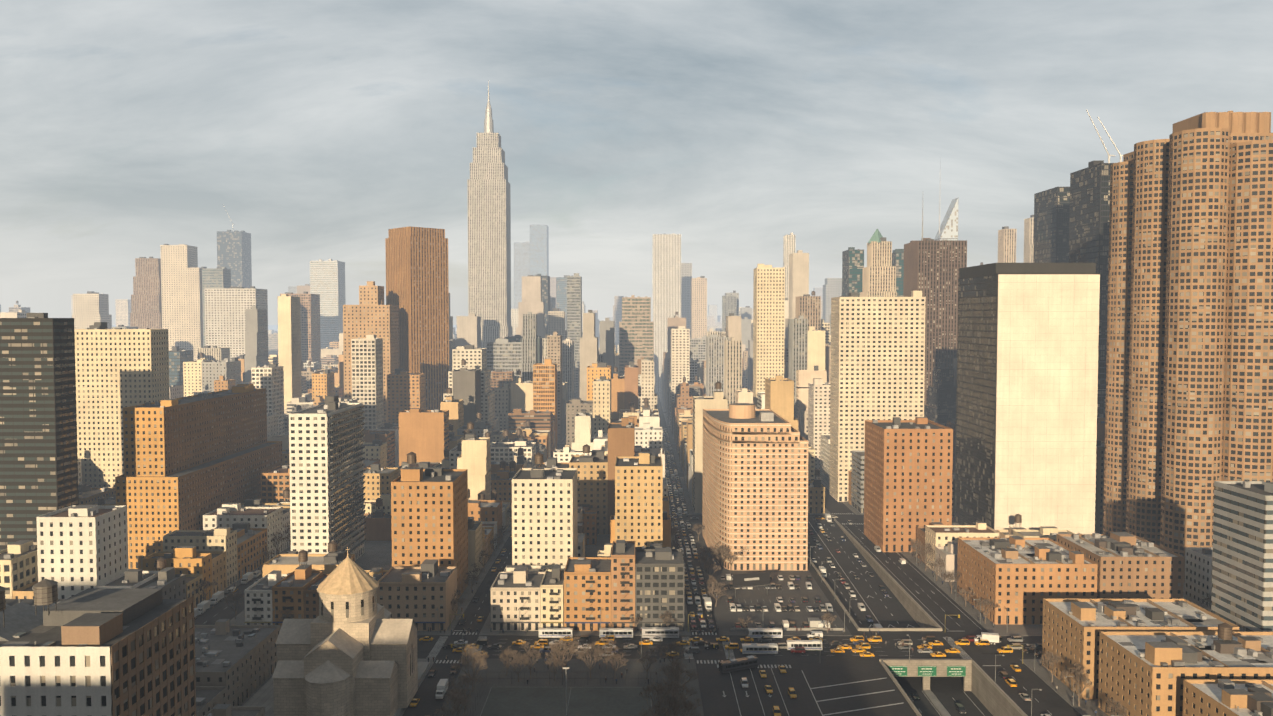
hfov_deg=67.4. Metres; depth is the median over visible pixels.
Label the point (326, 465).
white balcony tower
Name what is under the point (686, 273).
skyscraper
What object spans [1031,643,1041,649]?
suv
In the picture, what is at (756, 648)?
bus
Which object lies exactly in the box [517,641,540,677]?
tree
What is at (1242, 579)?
office building
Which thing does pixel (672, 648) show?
tree
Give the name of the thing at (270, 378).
city block
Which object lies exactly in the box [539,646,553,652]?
suv
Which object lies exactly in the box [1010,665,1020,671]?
taxi
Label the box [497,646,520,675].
tree
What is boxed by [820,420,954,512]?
city block
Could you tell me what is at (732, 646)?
suv taxi
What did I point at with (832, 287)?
skyscraper
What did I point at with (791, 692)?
suv taxi
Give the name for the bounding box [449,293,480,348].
city block
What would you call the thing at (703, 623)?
suv
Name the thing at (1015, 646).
suv
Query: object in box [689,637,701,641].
taxi
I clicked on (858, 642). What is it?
sedan
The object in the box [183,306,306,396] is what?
city block
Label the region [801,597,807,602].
suv
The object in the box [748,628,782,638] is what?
bus
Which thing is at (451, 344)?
city block
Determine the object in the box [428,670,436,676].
sedan
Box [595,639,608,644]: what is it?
suv taxi
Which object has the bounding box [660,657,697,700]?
tree
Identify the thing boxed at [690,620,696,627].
suv
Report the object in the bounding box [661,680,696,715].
tree
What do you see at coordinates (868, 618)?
suv
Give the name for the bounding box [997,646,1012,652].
suv taxi
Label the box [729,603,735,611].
van
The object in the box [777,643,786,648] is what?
suv
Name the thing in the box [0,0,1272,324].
sky
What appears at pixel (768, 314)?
skyscraper
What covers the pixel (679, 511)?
truck
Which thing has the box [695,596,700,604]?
van
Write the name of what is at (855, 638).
suv taxi
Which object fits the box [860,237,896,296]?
skyscraper
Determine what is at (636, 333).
city block
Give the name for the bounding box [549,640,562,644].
sedan
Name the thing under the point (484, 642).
suv
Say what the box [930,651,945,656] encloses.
taxi
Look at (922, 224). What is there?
dark brown tower mast
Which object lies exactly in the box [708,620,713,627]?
suv
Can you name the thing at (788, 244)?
white setback tower
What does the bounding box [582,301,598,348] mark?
city block
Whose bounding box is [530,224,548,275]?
hudson yards
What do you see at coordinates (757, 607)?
suv
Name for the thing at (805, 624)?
suv
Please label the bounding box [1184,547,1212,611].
building
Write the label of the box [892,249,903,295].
teal glass
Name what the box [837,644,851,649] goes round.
taxi
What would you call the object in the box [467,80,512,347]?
empire state building
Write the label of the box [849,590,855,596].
suv
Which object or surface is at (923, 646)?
taxi
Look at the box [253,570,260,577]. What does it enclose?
van
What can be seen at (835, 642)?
sedan
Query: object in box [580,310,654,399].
city block
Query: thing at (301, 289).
city block
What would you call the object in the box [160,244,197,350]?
cream slab
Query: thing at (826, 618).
tree
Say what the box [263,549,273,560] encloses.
tree
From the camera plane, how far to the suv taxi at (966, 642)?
337.89 m
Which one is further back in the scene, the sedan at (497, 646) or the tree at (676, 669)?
the sedan at (497, 646)
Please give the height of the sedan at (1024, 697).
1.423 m
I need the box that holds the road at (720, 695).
[112,325,1081,715]
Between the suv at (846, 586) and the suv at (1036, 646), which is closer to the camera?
the suv at (1036, 646)
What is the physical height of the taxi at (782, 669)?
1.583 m
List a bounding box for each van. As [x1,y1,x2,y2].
[227,587,235,592]
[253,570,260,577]
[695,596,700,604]
[726,574,730,579]
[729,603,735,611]
[774,603,780,611]
[782,620,788,627]
[787,582,794,589]
[806,582,811,589]
[807,631,822,637]
[818,620,822,627]
[823,620,829,627]
[825,603,832,611]
[858,603,865,610]
[874,546,880,551]
[899,558,905,563]
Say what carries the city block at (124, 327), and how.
on the road at (720, 695)
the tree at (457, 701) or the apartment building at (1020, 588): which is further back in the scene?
the apartment building at (1020, 588)
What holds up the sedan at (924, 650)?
on the road at (720, 695)
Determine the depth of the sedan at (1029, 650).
329.96 m
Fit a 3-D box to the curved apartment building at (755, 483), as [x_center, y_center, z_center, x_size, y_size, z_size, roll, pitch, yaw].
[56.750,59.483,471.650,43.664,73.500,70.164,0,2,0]
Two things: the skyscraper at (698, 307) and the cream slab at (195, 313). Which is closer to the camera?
the cream slab at (195, 313)
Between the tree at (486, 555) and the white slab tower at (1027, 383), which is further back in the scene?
the white slab tower at (1027, 383)
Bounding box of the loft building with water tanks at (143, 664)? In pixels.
[0,579,195,715]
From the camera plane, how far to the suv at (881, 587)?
423.76 m
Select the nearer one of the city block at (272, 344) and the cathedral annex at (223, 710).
the cathedral annex at (223, 710)
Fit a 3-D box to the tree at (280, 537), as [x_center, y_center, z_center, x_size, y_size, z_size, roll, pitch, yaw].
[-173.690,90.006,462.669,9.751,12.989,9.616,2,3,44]
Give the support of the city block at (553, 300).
on the road at (720, 695)
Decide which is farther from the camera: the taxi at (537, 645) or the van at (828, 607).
the van at (828, 607)
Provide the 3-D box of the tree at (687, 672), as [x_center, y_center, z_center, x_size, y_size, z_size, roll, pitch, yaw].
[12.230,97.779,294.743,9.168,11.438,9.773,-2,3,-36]
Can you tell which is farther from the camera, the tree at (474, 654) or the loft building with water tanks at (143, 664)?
the tree at (474, 654)
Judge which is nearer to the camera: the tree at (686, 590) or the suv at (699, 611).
the suv at (699, 611)
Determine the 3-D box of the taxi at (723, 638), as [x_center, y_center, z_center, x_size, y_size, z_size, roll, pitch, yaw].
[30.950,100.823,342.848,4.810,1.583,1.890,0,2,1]
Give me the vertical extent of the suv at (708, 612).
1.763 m
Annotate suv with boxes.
[450,665,457,673]
[474,639,487,645]
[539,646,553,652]
[576,635,589,641]
[685,647,699,652]
[687,597,692,603]
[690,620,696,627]
[697,608,702,615]
[701,620,705,627]
[705,643,718,649]
[706,609,711,615]
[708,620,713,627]
[736,604,741,611]
[741,678,747,687]
[755,604,761,611]
[758,636,771,641]
[768,622,774,627]
[770,583,775,588]
[776,597,782,602]
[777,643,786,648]
[787,604,793,611]
[789,622,795,627]
[790,647,804,653]
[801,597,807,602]
[802,622,808,627]
[814,597,820,602]
[819,604,825,611]
[844,583,849,588]
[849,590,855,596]
[865,615,872,621]
[878,585,885,590]
[897,639,912,645]
[921,636,935,641]
[955,703,966,713]
[962,636,975,641]
[998,671,1008,678]
[1006,643,1021,649]
[1007,636,1022,641]
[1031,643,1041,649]
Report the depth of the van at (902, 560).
449.09 m
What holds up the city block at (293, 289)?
on the road at (720, 695)
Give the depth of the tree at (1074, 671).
284.80 m
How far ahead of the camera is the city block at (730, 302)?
1495.76 m
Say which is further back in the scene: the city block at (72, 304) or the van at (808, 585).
the city block at (72, 304)
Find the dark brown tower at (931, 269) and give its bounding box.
[903,238,966,404]
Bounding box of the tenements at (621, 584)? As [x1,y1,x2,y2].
[490,540,684,630]
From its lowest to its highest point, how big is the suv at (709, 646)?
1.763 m
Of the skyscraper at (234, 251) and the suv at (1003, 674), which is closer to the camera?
the suv at (1003, 674)
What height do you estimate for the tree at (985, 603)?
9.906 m
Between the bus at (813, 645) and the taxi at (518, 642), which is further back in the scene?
the taxi at (518, 642)
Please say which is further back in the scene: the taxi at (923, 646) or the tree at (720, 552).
the tree at (720, 552)
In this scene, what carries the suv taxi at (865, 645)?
on the road at (720, 695)
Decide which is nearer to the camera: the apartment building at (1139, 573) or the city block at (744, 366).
the apartment building at (1139, 573)
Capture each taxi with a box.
[410,699,419,706]
[419,636,432,641]
[452,647,465,652]
[465,643,478,648]
[477,616,483,621]
[512,640,525,644]
[530,643,543,647]
[534,639,547,645]
[560,636,572,641]
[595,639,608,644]
[601,635,613,640]
[639,640,652,644]
[676,640,689,645]
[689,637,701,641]
[716,636,729,641]
[725,643,738,649]
[740,636,753,641]
[759,670,766,677]
[765,685,772,692]
[773,706,780,715]
[779,666,785,672]
[787,637,800,639]
[788,688,796,697]
[809,636,822,640]
[830,648,844,652]
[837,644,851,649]
[850,636,863,641]
[851,647,865,652]
[856,643,869,648]
[859,651,873,656]
[867,636,881,641]
[917,644,931,648]
[928,640,942,645]
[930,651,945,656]
[945,648,959,653]
[954,639,969,645]
[974,639,989,645]
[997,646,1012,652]
[1005,679,1016,686]
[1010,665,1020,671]
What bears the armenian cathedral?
on the road at (720, 695)
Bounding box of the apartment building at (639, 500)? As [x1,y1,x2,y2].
[615,452,662,546]
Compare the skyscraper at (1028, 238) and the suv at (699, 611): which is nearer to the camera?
the suv at (699, 611)
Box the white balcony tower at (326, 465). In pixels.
[289,395,365,560]
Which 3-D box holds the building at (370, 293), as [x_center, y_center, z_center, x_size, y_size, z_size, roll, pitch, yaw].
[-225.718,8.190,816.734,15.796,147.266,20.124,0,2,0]
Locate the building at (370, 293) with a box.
[359,281,383,304]
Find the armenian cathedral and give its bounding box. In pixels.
[243,547,429,715]
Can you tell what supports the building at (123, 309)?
on the road at (720, 695)
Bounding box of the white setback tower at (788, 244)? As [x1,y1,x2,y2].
[781,233,794,299]
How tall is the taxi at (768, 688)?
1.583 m
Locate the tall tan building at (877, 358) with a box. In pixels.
[830,291,925,501]
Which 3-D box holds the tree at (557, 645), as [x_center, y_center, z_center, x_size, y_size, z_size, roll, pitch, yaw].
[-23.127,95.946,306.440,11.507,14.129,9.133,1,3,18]
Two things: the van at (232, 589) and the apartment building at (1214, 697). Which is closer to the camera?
the apartment building at (1214, 697)
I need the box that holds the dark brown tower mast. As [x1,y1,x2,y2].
[922,208,922,240]
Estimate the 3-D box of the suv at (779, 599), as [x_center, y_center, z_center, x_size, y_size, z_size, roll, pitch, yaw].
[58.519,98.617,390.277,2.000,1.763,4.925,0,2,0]
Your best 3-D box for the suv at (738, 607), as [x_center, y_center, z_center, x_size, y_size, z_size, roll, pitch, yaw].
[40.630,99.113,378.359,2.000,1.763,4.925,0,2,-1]
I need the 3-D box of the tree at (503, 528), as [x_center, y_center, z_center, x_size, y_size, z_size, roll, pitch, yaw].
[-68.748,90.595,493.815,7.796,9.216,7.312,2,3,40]
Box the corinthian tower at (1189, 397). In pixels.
[1103,111,1272,582]
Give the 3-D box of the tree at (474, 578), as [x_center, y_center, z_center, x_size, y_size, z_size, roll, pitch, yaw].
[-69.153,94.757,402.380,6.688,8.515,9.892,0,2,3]
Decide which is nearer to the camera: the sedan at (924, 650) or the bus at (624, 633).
the sedan at (924, 650)
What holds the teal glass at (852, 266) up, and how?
on the road at (720, 695)
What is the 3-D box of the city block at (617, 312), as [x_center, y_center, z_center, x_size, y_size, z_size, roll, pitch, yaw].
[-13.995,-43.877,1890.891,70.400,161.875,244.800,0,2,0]
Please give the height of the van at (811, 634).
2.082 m
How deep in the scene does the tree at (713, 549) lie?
437.15 m
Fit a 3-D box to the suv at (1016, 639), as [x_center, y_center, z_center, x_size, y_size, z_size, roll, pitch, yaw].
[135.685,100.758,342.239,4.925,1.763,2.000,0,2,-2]
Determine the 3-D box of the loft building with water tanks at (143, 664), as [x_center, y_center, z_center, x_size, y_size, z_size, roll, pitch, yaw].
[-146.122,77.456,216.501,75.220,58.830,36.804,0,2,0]
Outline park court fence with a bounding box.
[467,667,658,715]
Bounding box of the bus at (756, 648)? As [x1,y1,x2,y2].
[742,643,777,654]
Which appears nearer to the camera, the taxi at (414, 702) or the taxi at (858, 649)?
the taxi at (414, 702)
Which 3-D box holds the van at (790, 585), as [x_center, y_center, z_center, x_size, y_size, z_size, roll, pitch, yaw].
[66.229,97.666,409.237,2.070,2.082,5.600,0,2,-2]
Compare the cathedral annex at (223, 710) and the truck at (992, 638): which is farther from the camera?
the truck at (992, 638)
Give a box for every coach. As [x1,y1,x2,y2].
[642,627,678,638]
[719,656,757,672]
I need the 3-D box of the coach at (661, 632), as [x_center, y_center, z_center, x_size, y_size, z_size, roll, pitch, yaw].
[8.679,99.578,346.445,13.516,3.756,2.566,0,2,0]
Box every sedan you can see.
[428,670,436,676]
[442,643,456,648]
[454,640,467,643]
[487,644,501,648]
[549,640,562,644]
[578,644,590,648]
[600,651,613,656]
[624,644,637,648]
[649,636,662,641]
[694,640,707,644]
[828,640,841,645]
[853,640,866,644]
[897,644,911,649]
[910,692,919,699]
[917,648,932,653]
[1019,693,1030,700]
[1022,648,1037,653]
[1033,652,1041,656]
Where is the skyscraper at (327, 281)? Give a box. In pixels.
[310,259,345,348]
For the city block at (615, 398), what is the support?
on the road at (720, 695)
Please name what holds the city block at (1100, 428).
on the road at (720, 695)
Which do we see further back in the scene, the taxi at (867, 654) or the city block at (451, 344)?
the city block at (451, 344)
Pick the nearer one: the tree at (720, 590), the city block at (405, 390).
the tree at (720, 590)
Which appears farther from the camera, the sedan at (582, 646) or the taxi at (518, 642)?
the taxi at (518, 642)
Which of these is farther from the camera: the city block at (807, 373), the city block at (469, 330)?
the city block at (469, 330)
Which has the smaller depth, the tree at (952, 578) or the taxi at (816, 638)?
the taxi at (816, 638)
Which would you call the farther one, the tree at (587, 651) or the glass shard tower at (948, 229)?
the glass shard tower at (948, 229)
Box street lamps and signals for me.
[272,546,1120,715]
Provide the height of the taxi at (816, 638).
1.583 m
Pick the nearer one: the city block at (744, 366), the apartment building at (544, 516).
the apartment building at (544, 516)
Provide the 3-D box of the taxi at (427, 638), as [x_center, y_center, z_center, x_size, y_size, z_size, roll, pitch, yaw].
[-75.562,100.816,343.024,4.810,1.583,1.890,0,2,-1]
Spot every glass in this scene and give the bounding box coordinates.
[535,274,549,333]
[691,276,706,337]
[842,247,863,296]
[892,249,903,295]
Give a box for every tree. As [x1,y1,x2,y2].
[198,580,217,600]
[223,590,244,618]
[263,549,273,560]
[271,531,287,554]
[279,609,295,619]
[285,525,290,541]
[434,688,470,715]
[445,673,482,708]
[446,682,473,715]
[451,589,464,619]
[451,644,490,691]
[463,573,478,592]
[464,648,482,676]
[467,563,482,577]
[479,550,491,571]
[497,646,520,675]
[499,525,508,537]
[503,650,529,681]
[507,506,511,526]
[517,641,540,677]
[545,650,566,680]
[548,635,578,677]
[577,641,604,677]
[597,637,617,669]
[602,652,627,677]
[630,615,641,631]
[637,648,656,677]
[638,678,686,715]
[647,689,691,715]
[655,641,686,663]
[659,610,675,626]
[660,656,692,687]
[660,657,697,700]
[660,693,702,715]
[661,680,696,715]
[671,526,682,542]
[671,541,680,548]
[684,585,690,598]
[692,524,704,539]
[697,551,718,574]
[698,546,709,563]
[701,559,720,583]
[705,575,717,592]
[707,545,730,570]
[707,581,728,606]
[712,545,729,563]
[723,552,737,570]
[737,616,752,627]
[821,612,836,632]
[909,538,922,555]
[914,542,933,570]
[926,557,945,580]
[941,571,960,593]
[958,587,974,605]
[974,597,999,623]
[1040,652,1061,682]
[1060,662,1091,705]
[1104,698,1127,715]
[1199,593,1211,608]
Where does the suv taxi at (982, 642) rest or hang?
on the road at (720, 695)
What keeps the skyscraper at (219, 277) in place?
on the road at (720, 695)
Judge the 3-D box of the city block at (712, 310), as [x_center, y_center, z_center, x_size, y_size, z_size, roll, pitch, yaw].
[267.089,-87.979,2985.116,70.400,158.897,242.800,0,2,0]
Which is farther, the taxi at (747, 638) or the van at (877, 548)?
the van at (877, 548)
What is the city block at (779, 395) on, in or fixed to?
on the road at (720, 695)
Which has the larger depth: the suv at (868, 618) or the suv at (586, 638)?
the suv at (868, 618)
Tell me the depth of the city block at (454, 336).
1994.54 m
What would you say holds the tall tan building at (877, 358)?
on the road at (720, 695)
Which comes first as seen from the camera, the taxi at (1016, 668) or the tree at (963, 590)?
the taxi at (1016, 668)
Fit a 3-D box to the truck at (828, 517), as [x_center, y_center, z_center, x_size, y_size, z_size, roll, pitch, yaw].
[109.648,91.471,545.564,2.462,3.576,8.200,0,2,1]
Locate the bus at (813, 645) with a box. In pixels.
[786,640,822,650]
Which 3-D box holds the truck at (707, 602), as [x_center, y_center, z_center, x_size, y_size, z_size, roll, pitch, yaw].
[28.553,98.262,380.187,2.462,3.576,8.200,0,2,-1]
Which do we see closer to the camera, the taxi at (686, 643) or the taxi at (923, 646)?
the taxi at (923, 646)
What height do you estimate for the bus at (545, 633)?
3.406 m
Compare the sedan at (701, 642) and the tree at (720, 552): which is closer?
the sedan at (701, 642)
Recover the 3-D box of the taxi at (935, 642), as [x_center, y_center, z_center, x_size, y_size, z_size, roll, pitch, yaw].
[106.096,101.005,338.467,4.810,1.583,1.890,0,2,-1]
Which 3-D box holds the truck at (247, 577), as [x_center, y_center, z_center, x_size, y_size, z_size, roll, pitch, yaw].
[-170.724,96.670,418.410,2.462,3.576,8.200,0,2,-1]
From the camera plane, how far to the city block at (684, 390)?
902.69 m
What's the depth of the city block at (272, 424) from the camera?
682.35 m
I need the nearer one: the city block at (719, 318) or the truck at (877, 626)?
the truck at (877, 626)
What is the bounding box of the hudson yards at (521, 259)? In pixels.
[514,241,529,308]
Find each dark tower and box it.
[1033,187,1069,262]
[1069,160,1112,417]
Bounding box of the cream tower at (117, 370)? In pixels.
[74,322,169,487]
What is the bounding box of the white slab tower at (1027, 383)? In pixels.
[955,263,1099,533]
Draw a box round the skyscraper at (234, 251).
[217,230,251,287]
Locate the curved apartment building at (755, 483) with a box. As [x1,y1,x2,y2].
[702,403,807,570]
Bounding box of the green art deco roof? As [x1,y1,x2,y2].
[868,229,882,242]
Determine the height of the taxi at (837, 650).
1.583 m
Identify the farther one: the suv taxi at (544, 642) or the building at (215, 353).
the building at (215, 353)
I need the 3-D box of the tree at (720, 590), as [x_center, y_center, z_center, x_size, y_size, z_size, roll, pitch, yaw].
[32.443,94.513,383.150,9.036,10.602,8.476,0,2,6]
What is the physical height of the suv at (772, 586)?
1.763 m
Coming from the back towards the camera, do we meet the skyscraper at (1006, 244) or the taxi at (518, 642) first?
the skyscraper at (1006, 244)
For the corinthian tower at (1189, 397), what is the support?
on the road at (720, 695)
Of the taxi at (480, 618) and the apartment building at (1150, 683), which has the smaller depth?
the apartment building at (1150, 683)
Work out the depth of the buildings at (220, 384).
827.98 m
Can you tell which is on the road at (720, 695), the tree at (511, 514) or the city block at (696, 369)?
the city block at (696, 369)
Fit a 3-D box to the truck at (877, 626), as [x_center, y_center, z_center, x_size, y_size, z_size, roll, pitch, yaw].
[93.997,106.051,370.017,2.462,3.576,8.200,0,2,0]
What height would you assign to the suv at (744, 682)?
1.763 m
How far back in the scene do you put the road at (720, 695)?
326.20 m
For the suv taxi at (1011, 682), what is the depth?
299.91 m
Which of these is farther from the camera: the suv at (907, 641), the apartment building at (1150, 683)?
the suv at (907, 641)
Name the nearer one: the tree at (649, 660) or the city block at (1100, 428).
the tree at (649, 660)
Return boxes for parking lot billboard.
[722,571,842,630]
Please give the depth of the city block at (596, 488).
509.77 m
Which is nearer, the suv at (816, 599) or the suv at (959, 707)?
the suv at (959, 707)
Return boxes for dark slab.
[0,313,78,550]
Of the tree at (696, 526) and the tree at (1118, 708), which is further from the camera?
the tree at (696, 526)
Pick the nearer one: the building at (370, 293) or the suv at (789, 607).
the suv at (789, 607)
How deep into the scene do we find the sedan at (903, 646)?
333.81 m
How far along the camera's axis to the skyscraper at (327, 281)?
1598.38 m
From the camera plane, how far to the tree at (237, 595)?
365.97 m
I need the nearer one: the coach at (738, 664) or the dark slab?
the coach at (738, 664)
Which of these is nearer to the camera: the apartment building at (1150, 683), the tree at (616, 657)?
the apartment building at (1150, 683)
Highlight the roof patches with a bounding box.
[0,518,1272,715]
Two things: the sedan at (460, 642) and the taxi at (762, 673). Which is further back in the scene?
the sedan at (460, 642)
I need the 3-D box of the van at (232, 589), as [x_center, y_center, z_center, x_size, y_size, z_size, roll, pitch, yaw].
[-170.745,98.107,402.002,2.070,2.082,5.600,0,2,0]
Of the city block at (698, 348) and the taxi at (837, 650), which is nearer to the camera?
the taxi at (837, 650)
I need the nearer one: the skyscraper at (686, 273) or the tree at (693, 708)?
the tree at (693, 708)
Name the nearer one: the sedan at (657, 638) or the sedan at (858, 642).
the sedan at (858, 642)
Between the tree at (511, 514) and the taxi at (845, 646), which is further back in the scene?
the tree at (511, 514)
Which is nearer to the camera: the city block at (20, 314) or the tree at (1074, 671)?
the tree at (1074, 671)
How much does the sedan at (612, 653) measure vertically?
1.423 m
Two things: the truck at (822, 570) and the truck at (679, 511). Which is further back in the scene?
the truck at (679, 511)
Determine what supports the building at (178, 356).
on the road at (720, 695)
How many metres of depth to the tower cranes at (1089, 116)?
617.72 m
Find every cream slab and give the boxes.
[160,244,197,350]
[187,267,206,360]
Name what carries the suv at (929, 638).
on the road at (720, 695)
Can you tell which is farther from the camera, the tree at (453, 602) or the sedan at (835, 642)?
the tree at (453, 602)
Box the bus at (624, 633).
[599,628,632,638]
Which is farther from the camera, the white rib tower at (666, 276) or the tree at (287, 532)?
the white rib tower at (666, 276)
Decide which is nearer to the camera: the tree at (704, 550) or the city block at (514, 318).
the tree at (704, 550)
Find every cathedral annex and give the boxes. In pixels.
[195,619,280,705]
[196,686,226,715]
[204,704,264,715]
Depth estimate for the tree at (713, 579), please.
401.21 m
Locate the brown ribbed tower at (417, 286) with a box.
[385,226,448,409]
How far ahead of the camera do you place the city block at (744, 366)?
1204.58 m
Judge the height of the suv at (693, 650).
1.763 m
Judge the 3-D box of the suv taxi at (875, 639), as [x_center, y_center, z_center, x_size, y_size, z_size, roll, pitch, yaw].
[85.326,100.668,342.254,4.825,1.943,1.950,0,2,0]
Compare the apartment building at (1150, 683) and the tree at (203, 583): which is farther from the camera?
the tree at (203, 583)
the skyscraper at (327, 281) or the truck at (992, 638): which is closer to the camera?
the truck at (992, 638)
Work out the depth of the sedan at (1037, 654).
326.71 m
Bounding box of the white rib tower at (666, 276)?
[653,233,680,391]
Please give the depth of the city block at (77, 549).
369.94 m
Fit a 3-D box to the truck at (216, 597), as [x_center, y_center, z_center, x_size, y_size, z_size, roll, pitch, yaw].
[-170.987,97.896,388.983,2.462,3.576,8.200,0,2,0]
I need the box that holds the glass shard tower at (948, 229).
[934,157,958,239]
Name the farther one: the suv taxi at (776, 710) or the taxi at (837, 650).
the taxi at (837, 650)
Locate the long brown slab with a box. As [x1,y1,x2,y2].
[115,384,282,568]
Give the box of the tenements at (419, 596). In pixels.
[244,550,456,630]
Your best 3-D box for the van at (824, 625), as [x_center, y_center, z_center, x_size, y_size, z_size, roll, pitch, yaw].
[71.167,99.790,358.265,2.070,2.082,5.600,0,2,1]
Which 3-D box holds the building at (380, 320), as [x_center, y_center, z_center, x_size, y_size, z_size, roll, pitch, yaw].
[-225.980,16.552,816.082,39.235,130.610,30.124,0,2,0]
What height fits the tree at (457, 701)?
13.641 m
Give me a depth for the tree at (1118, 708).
264.27 m
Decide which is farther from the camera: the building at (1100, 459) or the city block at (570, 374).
the city block at (570, 374)
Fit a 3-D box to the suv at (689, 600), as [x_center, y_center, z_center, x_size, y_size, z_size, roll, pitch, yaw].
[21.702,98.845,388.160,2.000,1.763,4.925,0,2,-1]
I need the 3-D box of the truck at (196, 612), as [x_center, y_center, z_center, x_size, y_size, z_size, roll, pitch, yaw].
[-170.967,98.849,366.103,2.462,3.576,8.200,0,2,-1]
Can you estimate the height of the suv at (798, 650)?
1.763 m
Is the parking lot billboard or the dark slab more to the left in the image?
the dark slab
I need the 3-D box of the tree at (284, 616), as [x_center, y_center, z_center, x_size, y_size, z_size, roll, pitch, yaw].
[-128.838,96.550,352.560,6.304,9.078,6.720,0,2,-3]
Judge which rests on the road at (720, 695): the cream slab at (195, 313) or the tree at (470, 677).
the cream slab at (195, 313)
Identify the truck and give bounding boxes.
[194,608,198,618]
[197,600,209,613]
[210,591,223,604]
[241,572,252,583]
[436,679,447,698]
[677,508,681,516]
[704,597,711,610]
[819,566,826,577]
[825,513,831,521]
[873,624,882,627]
[974,632,998,644]
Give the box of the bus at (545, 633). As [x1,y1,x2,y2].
[539,627,572,638]
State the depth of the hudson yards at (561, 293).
1796.01 m
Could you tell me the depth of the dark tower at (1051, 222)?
701.66 m
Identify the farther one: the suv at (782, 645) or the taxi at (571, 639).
the taxi at (571, 639)
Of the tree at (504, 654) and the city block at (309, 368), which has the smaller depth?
the tree at (504, 654)
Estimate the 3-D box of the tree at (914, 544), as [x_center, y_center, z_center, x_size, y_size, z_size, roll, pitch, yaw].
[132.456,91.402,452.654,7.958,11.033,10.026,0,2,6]
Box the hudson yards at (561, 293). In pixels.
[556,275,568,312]
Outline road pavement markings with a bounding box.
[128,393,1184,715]
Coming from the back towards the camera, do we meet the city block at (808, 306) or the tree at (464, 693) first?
the city block at (808, 306)
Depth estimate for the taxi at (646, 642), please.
338.29 m
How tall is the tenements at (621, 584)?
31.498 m
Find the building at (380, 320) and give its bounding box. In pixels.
[343,301,398,422]
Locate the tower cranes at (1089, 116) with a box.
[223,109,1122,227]
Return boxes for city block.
[0,310,26,317]
[0,465,290,607]
[9,301,29,312]
[71,295,72,313]
[78,458,115,505]
[112,325,137,328]
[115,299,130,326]
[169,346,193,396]
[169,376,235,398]
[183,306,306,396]
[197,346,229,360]
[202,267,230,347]
[251,364,324,434]
[262,421,509,578]
[267,397,394,468]
[267,413,277,436]
[268,333,277,355]
[268,355,337,393]
[277,294,343,409]
[288,286,296,293]
[297,284,309,293]
[321,347,338,367]
[322,333,342,367]
[329,340,338,348]
[334,351,343,384]
[351,335,424,467]
[398,387,538,512]
[443,345,556,464]
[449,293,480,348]
[449,339,454,370]
[453,327,456,338]
[486,312,567,443]
[503,417,674,571]
[504,335,579,400]
[511,309,517,335]
[516,273,581,367]
[550,277,555,296]
[550,296,582,336]
[553,409,664,476]
[566,358,659,447]
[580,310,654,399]
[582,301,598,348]
[598,295,653,375]
[613,296,623,351]
[661,311,705,410]
[666,351,705,424]
[671,313,752,443]
[676,337,764,471]
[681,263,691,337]
[684,375,824,512]
[707,316,714,325]
[707,326,718,330]
[708,305,721,327]
[717,315,721,321]
[721,291,752,346]
[742,298,788,388]
[748,250,829,390]
[784,291,830,382]
[788,316,829,469]
[813,288,822,299]
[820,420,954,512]
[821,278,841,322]
[829,296,841,341]
[916,514,1073,581]
[924,358,956,425]
[946,417,1104,471]
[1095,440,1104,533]

